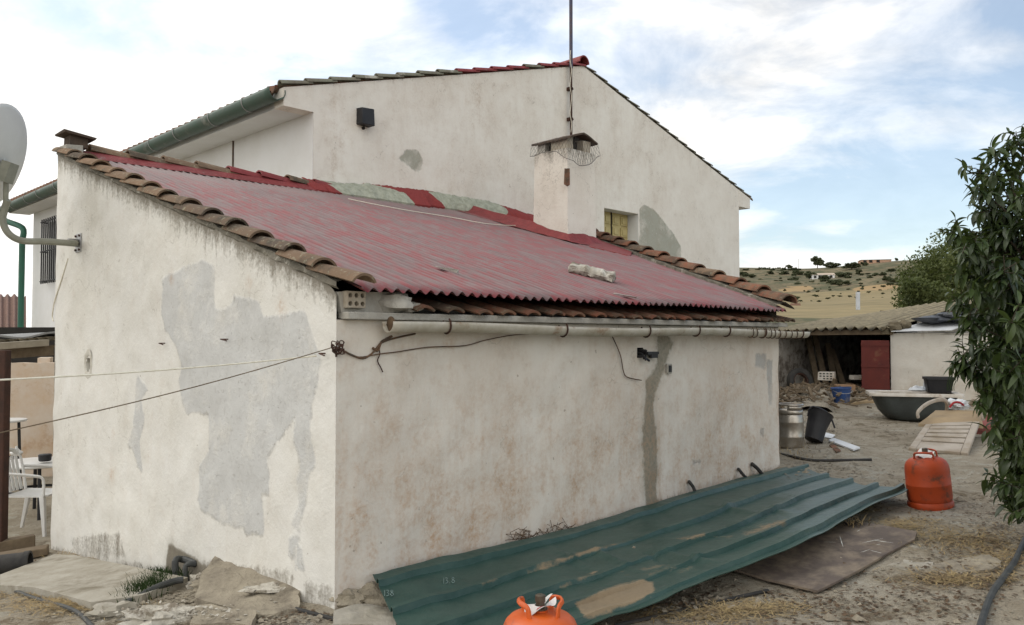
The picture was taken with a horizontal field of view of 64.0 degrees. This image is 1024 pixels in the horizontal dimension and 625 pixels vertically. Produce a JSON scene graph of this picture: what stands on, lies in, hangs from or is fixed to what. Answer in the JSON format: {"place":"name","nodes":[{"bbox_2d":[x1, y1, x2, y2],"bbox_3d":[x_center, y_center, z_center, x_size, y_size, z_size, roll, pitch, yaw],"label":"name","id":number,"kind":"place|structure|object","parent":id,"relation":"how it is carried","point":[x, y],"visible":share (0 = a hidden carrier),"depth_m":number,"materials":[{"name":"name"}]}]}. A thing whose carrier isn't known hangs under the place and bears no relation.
{"place":"outdoors","nodes":[
{"label":"outdoors","id":0,"kind":"place"},
{"bbox_2d":[0,260,1023,624],"bbox_3d":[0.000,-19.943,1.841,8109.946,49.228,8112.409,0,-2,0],"label":"ground","id":1,"kind":"structure","parent":0,"point":[962,470],"depth_m":5.43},
{"bbox_2d":[0,350,10,541],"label":"steel post","id":2,"kind":"object","parent":1,"relation":"on","point":[5,372],"visible":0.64,"depth_m":7.54,"materials":[{"name":"metal"}]},
{"bbox_2d":[0,294,25,326],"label":"tiled outhouse","id":3,"kind":"structure","parent":1,"relation":"on","point":[8,311],"depth_m":25.65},
{"bbox_2d":[10,446,22,455],"bbox_3d":[-6.261,1.742,10.352,0.150,0.112,0.150,0,-2,0],"label":"plastic chair","id":4,"kind":"object","parent":1,"relation":"on","point":[20,452],"visible":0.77,"depth_m":10.34,"materials":[{"name":"white plastic"}]},
{"bbox_2d":[0,550,33,573],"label":"pipe stub","id":5,"kind":"object","parent":1,"relation":"on","point":[10,562],"visible":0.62,"depth_m":6.41,"materials":[{"name":"grey plastic"}]},
{"bbox_2d":[0,534,34,551],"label":"timber beam","id":6,"kind":"structure","parent":1,"relation":"on","point":[17,542],"depth_m":7.57,"materials":[{"name":"brown wood"}]},
{"bbox_2d":[9,418,27,490],"bbox_3d":[-6.913,1.954,11.146,0.540,0.994,0.540,0,-2,0],"label":"round table","id":7,"kind":"object","parent":1,"relation":"on","point":[18,421],"visible":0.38,"depth_m":11.24,"materials":[{"name":"white plastic"}]},
{"bbox_2d":[0,544,48,557],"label":"timber beam","id":8,"kind":"structure","parent":1,"relation":"on","point":[39,550],"depth_m":7.03,"materials":[{"name":"brown wood"}]},
{"bbox_2d":[0,327,54,478],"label":"courtyard wall","id":9,"kind":"structure","parent":1,"relation":"on","point":[32,401],"depth_m":12.31,"materials":[{"name":"beige paint"}]},
{"bbox_2d":[9,448,52,536],"bbox_3d":[-4.984,1.847,8.498,0.602,0.876,0.595,0,-2,0],"label":"plastic chair","id":10,"kind":"object","parent":1,"relation":"on","point":[28,494],"visible":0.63,"depth_m":8.55,"materials":[{"name":"white plastic"}]},
{"bbox_2d":[9,456,52,519],"bbox_3d":[-5.532,2.048,9.542,0.860,0.621,0.860,0,-2,0],"label":"round table","id":11,"kind":"object","parent":1,"relation":"on","point":[36,481],"visible":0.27,"depth_m":9.48,"materials":[{"name":"white plastic"}]},
{"bbox_2d":[38,453,51,461],"bbox_3d":[-5.389,1.672,9.453,0.140,0.082,0.140,0,-2,0],"label":"black pot","id":12,"kind":"object","parent":11,"relation":"on","point":[44,457],"visible":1,"depth_m":9.40,"materials":[{"name":"plastic"}]},
{"bbox_2d":[14,590,93,624],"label":"hose","id":13,"kind":"object","parent":1,"relation":"on","point":[87,621],"visible":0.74,"depth_m":4.90,"materials":[{"name":"grey rubber"}]},
{"bbox_2d":[0,554,187,610],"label":"concrete slab","id":14,"kind":"structure","parent":1,"relation":"on","point":[86,582],"depth_m":5.53,"materials":[{"name":"beige concrete"}]},
{"bbox_2d":[83,600,141,618],"bbox_3d":[-2.252,1.705,4.666,0.340,0.115,0.161,0,-2,-15],"label":"stone","id":15,"kind":"object","parent":1,"relation":"on","point":[108,608],"visible":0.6,"depth_m":4.62,"materials":[{"name":"stone"}]},
{"bbox_2d":[109,563,190,602],"bbox_3d":[-2.353,1.757,5.472,0.538,0.256,1.454,1,-2,-18],"label":"grass tuft","id":16,"kind":"object","parent":1,"relation":"on","point":[151,580],"visible":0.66,"depth_m":5.09,"materials":[{"name":"green plant"}]},
{"bbox_2d":[116,603,200,624],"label":"stone","id":17,"kind":"object","parent":1,"relation":"on","point":[152,615],"visible":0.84,"depth_m":4.24,"materials":[{"name":"beige stone"}]},
{"bbox_2d":[100,599,277,622],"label":"mortar crumbs","id":18,"kind":"object","parent":1,"relation":"on","point":[192,610],"visible":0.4,"depth_m":4.26,"materials":[{"name":"stone"}]},
{"bbox_2d":[186,572,201,588],"bbox_3d":[-1.935,1.671,5.077,0.120,0.125,0.178,-2,-2,44],"label":"stone","id":19,"kind":"object","parent":1,"relation":"on","point":[195,577],"visible":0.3,"depth_m":5.04,"materials":[{"name":"beige stone"}]},
{"bbox_2d":[189,579,198,591],"bbox_3d":[-1.782,1.657,5.028,0.381,0.135,0.212,1,-2,-24],"label":"stone","id":20,"kind":"object","parent":1,"relation":"on","point":[195,584],"visible":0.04,"depth_m":4.95,"materials":[{"name":"beige stone"}]},
{"bbox_2d":[190,604,255,624],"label":"stone slab","id":21,"kind":"object","parent":1,"relation":"on","point":[249,618],"depth_m":4.10,"materials":[{"name":"beige stone"}]},
{"bbox_2d":[194,556,300,618],"bbox_3d":[-1.568,1.582,4.666,0.474,0.249,1.422,1,-2,-34],"label":"stone slab","id":22,"kind":"object","parent":1,"relation":"on","point":[221,583],"depth_m":4.51,"materials":[{"name":"beige stone"}]},
{"bbox_2d":[237,582,285,593],"bbox_3d":[-1.293,1.520,4.471,0.374,0.087,0.236,0,-2,0],"label":"stone","id":23,"kind":"object","parent":1,"relation":"on","point":[269,587],"visible":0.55,"depth_m":4.42,"materials":[{"name":"beige stone"}]},
{"bbox_2d":[295,607,332,620],"bbox_3d":[-0.792,1.509,4.054,0.674,0.036,0.161,0,-2,11],"label":"hose","id":24,"kind":"object","parent":1,"relation":"on","point":[324,616],"visible":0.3,"depth_m":4.09,"materials":[{"name":"black rubber"}]},
{"bbox_2d":[329,588,364,608],"bbox_3d":[-0.842,1.486,4.206,0.190,0.141,0.116,0,-2,0],"label":"stone","id":25,"kind":"object","parent":1,"relation":"on","point":[347,597],"visible":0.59,"depth_m":4.17,"materials":[{"name":"beige stone"}]},
{"bbox_2d":[332,604,396,624],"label":"stone slab","id":26,"kind":"object","parent":1,"relation":"on","point":[363,614],"depth_m":4.01,"materials":[{"name":"stone"}]},
{"bbox_2d":[358,581,384,606],"bbox_3d":[-0.723,1.490,4.278,0.419,0.173,0.218,0,-2,10],"label":"stone","id":27,"kind":"object","parent":1,"relation":"on","point":[370,592],"visible":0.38,"depth_m":4.20,"materials":[{"name":"beige stone"}]},
{"bbox_2d":[0,55,752,326],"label":"gable house","id":28,"kind":"structure","parent":1,"relation":"on","point":[475,132],"depth_m":11.52,"materials":[{"name":"white paint"}]},
{"bbox_2d":[0,331,54,357],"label":"porch roof","id":29,"kind":"structure","parent":28,"relation":"attached to","point":[22,345],"depth_m":8.65,"materials":[{"name":"brown wood"}]},
{"bbox_2d":[39,215,56,283],"bbox_3d":[-8.911,-1.206,15.895,0.163,1.274,1.133,2,-2,-45],"label":"window","id":30,"kind":"structure","parent":28,"relation":"in","point":[48,226],"depth_m":15.92,"materials":[{"name":"grey metal"}]},
{"bbox_2d":[567,0,573,134],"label":"antenna mast","id":31,"kind":"object","parent":28,"relation":"attached to","point":[570,119],"visible":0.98,"depth_m":12.52,"materials":[{"name":"metal"}]},
{"bbox_2d":[604,208,637,241],"bbox_3d":[1.710,-1.192,13.543,0.260,0.950,0.915,-2,-2,45],"label":"window","id":32,"kind":"structure","parent":28,"relation":"in","point":[624,224],"depth_m":13.79,"materials":[{"name":"beige wood"}]},
{"bbox_2d":[51,129,809,609],"bbox_3d":[-0.096,0.151,8.132,6.844,4.795,4.881,2,-2,-45],"label":"lean to","id":33,"kind":"object","parent":1,"relation":"on","point":[391,427],"visible":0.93,"depth_m":5.56,"materials":[{"name":"paint"}]},
{"bbox_2d":[0,103,81,252],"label":"satellite dish","id":34,"kind":"object","parent":33,"relation":"attached to","point":[13,139],"visible":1,"depth_m":6.44,"materials":[{"name":"metal"}]},
{"bbox_2d":[0,355,316,380],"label":"clothes line","id":35,"kind":"object","parent":33,"relation":"attached to","point":[151,370],"visible":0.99,"depth_m":3.78,"materials":[{"name":"white fabric"}]},
{"bbox_2d":[122,555,196,601],"bbox_3d":[-2.137,1.697,5.072,0.254,0.229,0.646,0,-2,11],"label":"waste pipe","id":36,"kind":"object","parent":33,"relation":"attached to","point":[187,561],"visible":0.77,"depth_m":5.24,"materials":[{"name":"grey plastic"}]},
{"bbox_2d":[0,348,330,432],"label":"clothes line","id":37,"kind":"object","parent":33,"relation":"attached to","point":[159,395],"visible":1,"depth_m":3.62,"materials":[{"name":"grey fabric"}]},
{"bbox_2d":[348,198,515,225],"bbox_3d":[-0.504,-1.131,9.779,0.639,0.217,3.052,-2,-2,43],"label":"roof rope","id":38,"kind":"object","parent":33,"relation":"on","point":[432,214],"visible":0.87,"depth_m":9.22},
{"bbox_2d":[434,266,458,272],"bbox_3d":[-0.434,-0.282,5.348,0.182,0.053,0.044,0,-2,13],"label":"roof chip","id":39,"kind":"object","parent":33,"relation":"on","point":[454,270],"visible":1,"depth_m":5.32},
{"bbox_2d":[568,262,615,282],"bbox_3d":[0.653,-0.326,6.683,0.390,0.186,0.173,0,-2,13],"label":"mortar lump","id":40,"kind":"object","parent":33,"relation":"on","point":[592,272],"visible":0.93,"depth_m":6.62,"materials":[{"name":"concrete"}]},
{"bbox_2d":[40,445,876,558],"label":"dry weeds","id":41,"kind":"object","parent":1,"relation":"on","point":[853,525],"visible":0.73,"depth_m":5.34,"materials":[{"name":"plant"}]},
{"bbox_2d":[26,412,891,624],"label":"rubble chips","id":42,"kind":"object","parent":1,"relation":"on","point":[188,598],"visible":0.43,"depth_m":4.23,"materials":[{"name":"stone"}]},
{"bbox_2d":[0,504,1023,624],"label":"straw","id":43,"kind":"object","parent":1,"relation":"on","point":[753,607],"visible":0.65,"depth_m":4.29,"materials":[{"name":"beige plant"}]},
{"bbox_2d":[1,408,1023,624],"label":"pebbles","id":44,"kind":"object","parent":1,"relation":"on","point":[830,617],"visible":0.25,"depth_m":4.15,"materials":[{"name":"stone"}]},
{"bbox_2d":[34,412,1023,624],"bbox_3d":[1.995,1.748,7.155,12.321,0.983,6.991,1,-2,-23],"label":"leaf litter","id":45,"kind":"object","parent":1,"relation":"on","point":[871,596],"visible":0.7,"depth_m":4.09,"materials":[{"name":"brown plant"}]},
{"bbox_2d":[503,593,576,624],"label":"gas bottle","id":46,"kind":"object","parent":1,"relation":"on","point":[541,613],"visible":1,"depth_m":3.20,"materials":[{"name":"orange paint"}]},
{"bbox_2d":[506,518,574,540],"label":"dry twigs","id":47,"kind":"object","parent":1,"relation":"on","point":[529,535],"visible":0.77,"depth_m":5.11,"materials":[{"name":"brown plant"}]},
{"bbox_2d":[373,463,907,624],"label":"green roof sheet","id":48,"kind":"object","parent":1,"relation":"on","point":[593,572],"visible":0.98,"depth_m":4.65,"materials":[{"name":"paint"}]},
{"bbox_2d":[613,589,768,624],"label":"hose","id":49,"kind":"object","parent":1,"relation":"on","point":[648,618],"visible":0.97,"depth_m":4.01,"materials":[{"name":"black rubber"}]},
{"bbox_2d":[779,402,803,447],"bbox_3d":[2.891,1.174,8.518,0.277,0.456,0.277,0,-2,0],"label":"beer keg","id":50,"kind":"object","parent":1,"relation":"on","point":[791,426],"visible":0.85,"depth_m":8.40,"materials":[{"name":"metal"}]},
{"bbox_2d":[791,270,799,275],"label":"hill bush","id":51,"kind":"object","parent":1,"relation":"on","point":[794,272],"visible":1,"depth_m":364.86,"materials":[{"name":"green plant"}]},
{"bbox_2d":[786,368,812,385],"bbox_3d":[5.225,1.249,14.869,0.488,0.485,0.226,0,-2,-13],"label":"tyre","id":52,"kind":"object","parent":1,"relation":"on","point":[803,373],"visible":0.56,"depth_m":14.85,"materials":[{"name":"black rubber"}]},
{"bbox_2d":[804,271,816,278],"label":"hill bush","id":53,"kind":"object","parent":1,"relation":"on","point":[807,274],"visible":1,"depth_m":344.74,"materials":[{"name":"green plant"}]},
{"bbox_2d":[805,336,819,382],"bbox_3d":[5.823,0.988,15.827,0.103,1.082,0.746,0,-2,4],"label":"leaning plank","id":54,"kind":"object","parent":1,"relation":"on","point":[812,357],"visible":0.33,"depth_m":15.85,"materials":[{"name":"brown wood"}]},
{"bbox_2d":[810,256,824,267],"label":"hill bush","id":55,"kind":"object","parent":1,"relation":"on","point":[817,261],"visible":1,"depth_m":417.33,"materials":[{"name":"green plant"}]},
{"bbox_2d":[805,406,835,442],"bbox_3d":[3.288,1.205,8.766,0.389,0.410,0.247,1,-2,-37],"label":"bucket","id":56,"kind":"object","parent":1,"relation":"on","point":[819,419],"visible":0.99,"depth_m":8.67,"materials":[{"name":"black plastic"}]},
{"bbox_2d":[812,335,828,385],"bbox_3d":[5.971,0.977,15.828,0.102,1.101,0.742,0,-2,2],"label":"leaning plank","id":57,"kind":"object","parent":1,"relation":"on","point":[819,356],"visible":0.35,"depth_m":15.91,"materials":[{"name":"brown wood"}]},
{"bbox_2d":[810,273,834,278],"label":"hill house","id":58,"kind":"structure","parent":1,"relation":"on","point":[818,275],"depth_m":343.65,"materials":[{"name":"white paint"}]},
{"bbox_2d":[818,275,830,278],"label":"hill bush","id":59,"kind":"object","parent":1,"relation":"on","point":[825,277],"visible":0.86,"depth_m":329.48,"materials":[{"name":"green plant"}]},
{"bbox_2d":[734,521,916,592],"bbox_3d":[1.815,1.389,4.830,1.327,0.116,0.778,1,-2,-37],"label":"brown board","id":60,"kind":"object","parent":1,"relation":"on","point":[815,564],"visible":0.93,"depth_m":4.67,"materials":[{"name":"wood"}]},
{"bbox_2d":[779,378,871,408],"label":"wood scraps","id":61,"kind":"object","parent":1,"relation":"on","point":[792,388],"visible":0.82,"depth_m":12.96,"materials":[{"name":"brown wood"}]},
{"bbox_2d":[781,453,871,461],"bbox_3d":[2.853,1.382,7.817,0.355,0.053,1.022,2,-2,-44],"label":"hose","id":62,"kind":"object","parent":1,"relation":"on","point":[828,460],"visible":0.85,"depth_m":7.61,"materials":[{"name":"black rubber"}]},
{"bbox_2d":[779,383,875,412],"bbox_3d":[5.202,1.393,13.847,1.777,0.310,4.548,-1,-2,24],"label":"rubble heap","id":63,"kind":"object","parent":1,"relation":"on","point":[809,402],"visible":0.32,"depth_m":12.54,"materials":[{"name":"stone"}]},
{"bbox_2d":[818,371,835,380],"bbox_3d":[5.443,1.098,14.172,0.266,0.149,0.206,-1,-2,28],"label":"concrete block","id":64,"kind":"object","parent":63,"relation":"on","point":[827,376],"depth_m":14.09,"materials":[{"name":"concrete"}]},
{"bbox_2d":[830,383,858,391],"bbox_3d":[5.662,1.286,13.969,0.396,0.148,0.243,0,-2,-6],"label":"cardboard box","id":65,"kind":"object","parent":63,"relation":"on","point":[853,386],"visible":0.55,"depth_m":13.86,"materials":[{"name":"brown cardboard"}]},
{"bbox_2d":[824,433,834,438],"bbox_3d":[3.557,1.389,9.247,0.161,0.022,0.644,-1,-2,24],"label":"tile scrap","id":66,"kind":"object","parent":1,"relation":"on","point":[829,435],"visible":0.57,"depth_m":9.21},
{"bbox_2d":[825,343,837,383],"bbox_3d":[6.180,1.061,15.825,0.107,0.946,0.761,0,-2,10],"label":"leaning plank","id":67,"kind":"object","parent":1,"relation":"on","point":[830,359],"visible":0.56,"depth_m":15.93,"materials":[{"name":"brown wood"}]},
{"bbox_2d":[822,262,840,267],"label":"hill bush","id":68,"kind":"object","parent":1,"relation":"on","point":[831,265],"visible":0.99,"depth_m":397.01,"materials":[{"name":"green plant"}]},
{"bbox_2d":[829,444,840,451],"bbox_3d":[3.232,1.356,8.197,0.051,0.018,0.602,0,-2,15],"label":"tile scrap","id":69,"kind":"object","parent":1,"relation":"on","point":[835,448],"visible":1,"depth_m":8.16,"materials":[{"name":"red ceramic"}]},
{"bbox_2d":[832,349,845,383],"bbox_3d":[6.304,1.106,15.824,0.102,0.806,0.737,0,-2,2],"label":"leaning plank","id":70,"kind":"object","parent":1,"relation":"on","point":[840,376],"visible":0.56,"depth_m":15.80,"materials":[{"name":"brown wood"}]},
{"bbox_2d":[830,387,851,402],"bbox_3d":[5.200,1.300,12.929,0.328,0.250,0.313,0,-2,0],"label":"bucket","id":71,"kind":"object","parent":1,"relation":"on","point":[845,394],"visible":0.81,"depth_m":12.82,"materials":[{"name":"blue plastic"}]},
{"bbox_2d":[837,273,849,277],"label":"hill bush","id":72,"kind":"object","parent":1,"relation":"on","point":[840,275],"visible":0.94,"depth_m":329.89,"materials":[{"name":"green plant"}]},
{"bbox_2d":[828,438,859,450],"bbox_3d":[3.401,1.350,8.427,0.109,0.030,0.949,0,-2,5],"label":"white board","id":73,"kind":"object","parent":1,"relation":"on","point":[852,447],"visible":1,"depth_m":8.33,"materials":[{"name":"white wood"}]},
{"bbox_2d":[840,262,860,268],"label":"hill bush","id":74,"kind":"object","parent":1,"relation":"on","point":[851,265],"visible":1,"depth_m":372.85,"materials":[{"name":"green plant"}]},
{"bbox_2d":[850,399,873,404],"bbox_3d":[5.500,1.411,13.024,1.044,0.069,0.363,1,-2,-37],"label":"wood offcut","id":75,"kind":"object","parent":1,"relation":"on","point":[862,402],"visible":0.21,"depth_m":12.82,"materials":[{"name":"brown wood"}]},
{"bbox_2d":[858,259,890,264],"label":"hill house","id":76,"kind":"structure","parent":1,"relation":"on","point":[876,261],"depth_m":397.13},
{"bbox_2d":[778,292,998,401],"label":"stone shed","id":77,"kind":"structure","parent":1,"relation":"on","point":[874,351],"depth_m":14.11,"materials":[{"name":"white paint"}]},
{"bbox_2d":[849,375,861,379],"bbox_3d":[6.141,1.156,14.571,0.227,0.082,0.162,0,-2,-7],"label":"white tub","id":78,"kind":"object","parent":77,"relation":"in","point":[855,377],"visible":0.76,"depth_m":14.49,"materials":[{"name":"ceramic"}]},
{"bbox_2d":[861,340,889,389],"bbox_3d":[6.231,0.915,14.048,0.450,0.876,0.055,-1,-2,23],"label":"door","id":79,"kind":"structure","parent":77,"relation":"in","point":[875,367],"depth_m":14.03,"materials":[{"name":"red metal"}]},
{"bbox_2d":[891,321,964,331],"bbox_3d":[7.082,0.223,13.734,0.724,0.197,1.135,2,-2,-44],"label":"white sheet","id":80,"kind":"object","parent":77,"relation":"on","point":[945,326],"visible":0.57,"depth_m":13.67,"materials":[{"name":"white plastic"}]},
{"bbox_2d":[911,312,979,323],"bbox_3d":[7.445,0.093,13.863,1.169,0.194,1.311,-2,-2,42],"label":"tarpaulin","id":81,"kind":"object","parent":77,"relation":"on","point":[940,317],"visible":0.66,"depth_m":13.58,"materials":[{"name":"black plastic"}]},
{"bbox_2d":[888,559,932,571],"bbox_3d":[2.209,1.401,4.495,0.258,0.058,0.219,1,-2,-30],"label":"stone slab","id":82,"kind":"object","parent":1,"relation":"on","point":[903,565],"depth_m":4.49,"materials":[{"name":"stone"}]},
{"bbox_2d":[865,390,964,420],"bbox_3d":[5.389,1.254,11.006,1.130,0.372,0.660,-1,-2,18],"label":"bathtub","id":83,"kind":"object","parent":1,"relation":"on","point":[900,404],"visible":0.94,"depth_m":10.80,"materials":[{"name":"metal"}]},
{"bbox_2d":[908,383,925,390],"bbox_3d":[5.645,1.037,11.310,0.338,0.228,0.185,0,-2,0],"label":"white rag","id":84,"kind":"object","parent":83,"relation":"on","point":[917,388],"visible":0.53,"depth_m":11.27,"materials":[{"name":"white fabric"}]},
{"bbox_2d":[922,376,953,392],"bbox_3d":[5.756,0.971,11.056,0.360,0.205,0.294,-1,-2,18],"label":"planter pot","id":85,"kind":"object","parent":83,"relation":"on","point":[936,384],"visible":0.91,"depth_m":10.95,"materials":[{"name":"black plastic"}]},
{"bbox_2d":[890,275,959,308],"bbox_3d":[10.844,-0.434,21.774,1.844,1.086,1.605,2,-2,-43],"label":"shrub","id":86,"kind":"object","parent":1,"relation":"on","point":[915,292],"visible":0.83,"depth_m":21.36,"materials":[{"name":"green plant"}]},
{"bbox_2d":[904,448,954,510],"bbox_3d":[3.037,1.207,5.966,0.326,0.441,0.310,0,-2,0],"label":"gas bottle","id":87,"kind":"object","parent":1,"relation":"on","point":[928,482],"visible":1,"depth_m":5.85,"materials":[{"name":"orange metal"}]},
{"bbox_2d":[909,397,984,455],"bbox_3d":[4.604,1.169,8.622,0.647,0.479,1.562,-1,-2,32],"label":"sun lounger","id":88,"kind":"object","parent":1,"relation":"on","point":[946,431],"visible":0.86,"depth_m":8.52,"materials":[{"name":"plastic"}]},
{"bbox_2d":[948,398,970,409],"bbox_3d":[5.053,1.043,9.252,0.338,0.156,0.223,0,-2,0],"label":"carrier bag","id":89,"kind":"object","parent":88,"relation":"on","point":[958,404],"visible":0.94,"depth_m":9.22,"materials":[{"name":"white plastic"}]},
{"bbox_2d":[891,227,1022,301],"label":"round tree","id":90,"kind":"object","parent":1,"relation":"on","point":[929,267],"visible":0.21,"depth_m":26.33,"materials":[{"name":"green plant"}]},
{"bbox_2d":[932,554,1001,575],"bbox_3d":[2.499,1.387,4.453,0.550,0.070,0.261,1,-2,-40],"label":"stone slab","id":91,"kind":"object","parent":1,"relation":"on","point":[982,563],"depth_m":4.44,"materials":[{"name":"beige stone"}]},
{"bbox_2d":[939,239,1007,299],"bbox_3d":[14.021,-0.033,23.858,3.883,4.623,3.616,-2,-2,42],"label":"round tree","id":92,"kind":"object","parent":1,"relation":"on","point":[952,262],"visible":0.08,"depth_m":24.60,"materials":[{"name":"green plant"}]},
{"bbox_2d":[936,124,1023,525],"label":"peach tree","id":93,"kind":"object","parent":1,"relation":"on","point":[999,386],"visible":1,"depth_m":4.59,"materials":[{"name":"green plant"}]},
{"bbox_2d":[976,416,991,433],"bbox_3d":[5.454,1.310,9.493,0.432,0.260,0.402,0,-2,0],"label":"pink sack","id":94,"kind":"object","parent":1,"relation":"on","point":[981,430],"visible":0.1,"depth_m":9.36,"materials":[{"name":"pink plastic"}]},
{"bbox_2d":[977,536,1023,624],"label":"hose","id":95,"kind":"object","parent":1,"relation":"on","point":[993,591],"visible":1,"depth_m":4.06,"materials":[{"name":"grey rubber"}]},
{"bbox_2d":[0,0,1023,326],"label":"sky","id":96,"kind":"structure","parent":0,"point":[845,124],"materials":[{"name":"blue"}]}
]}

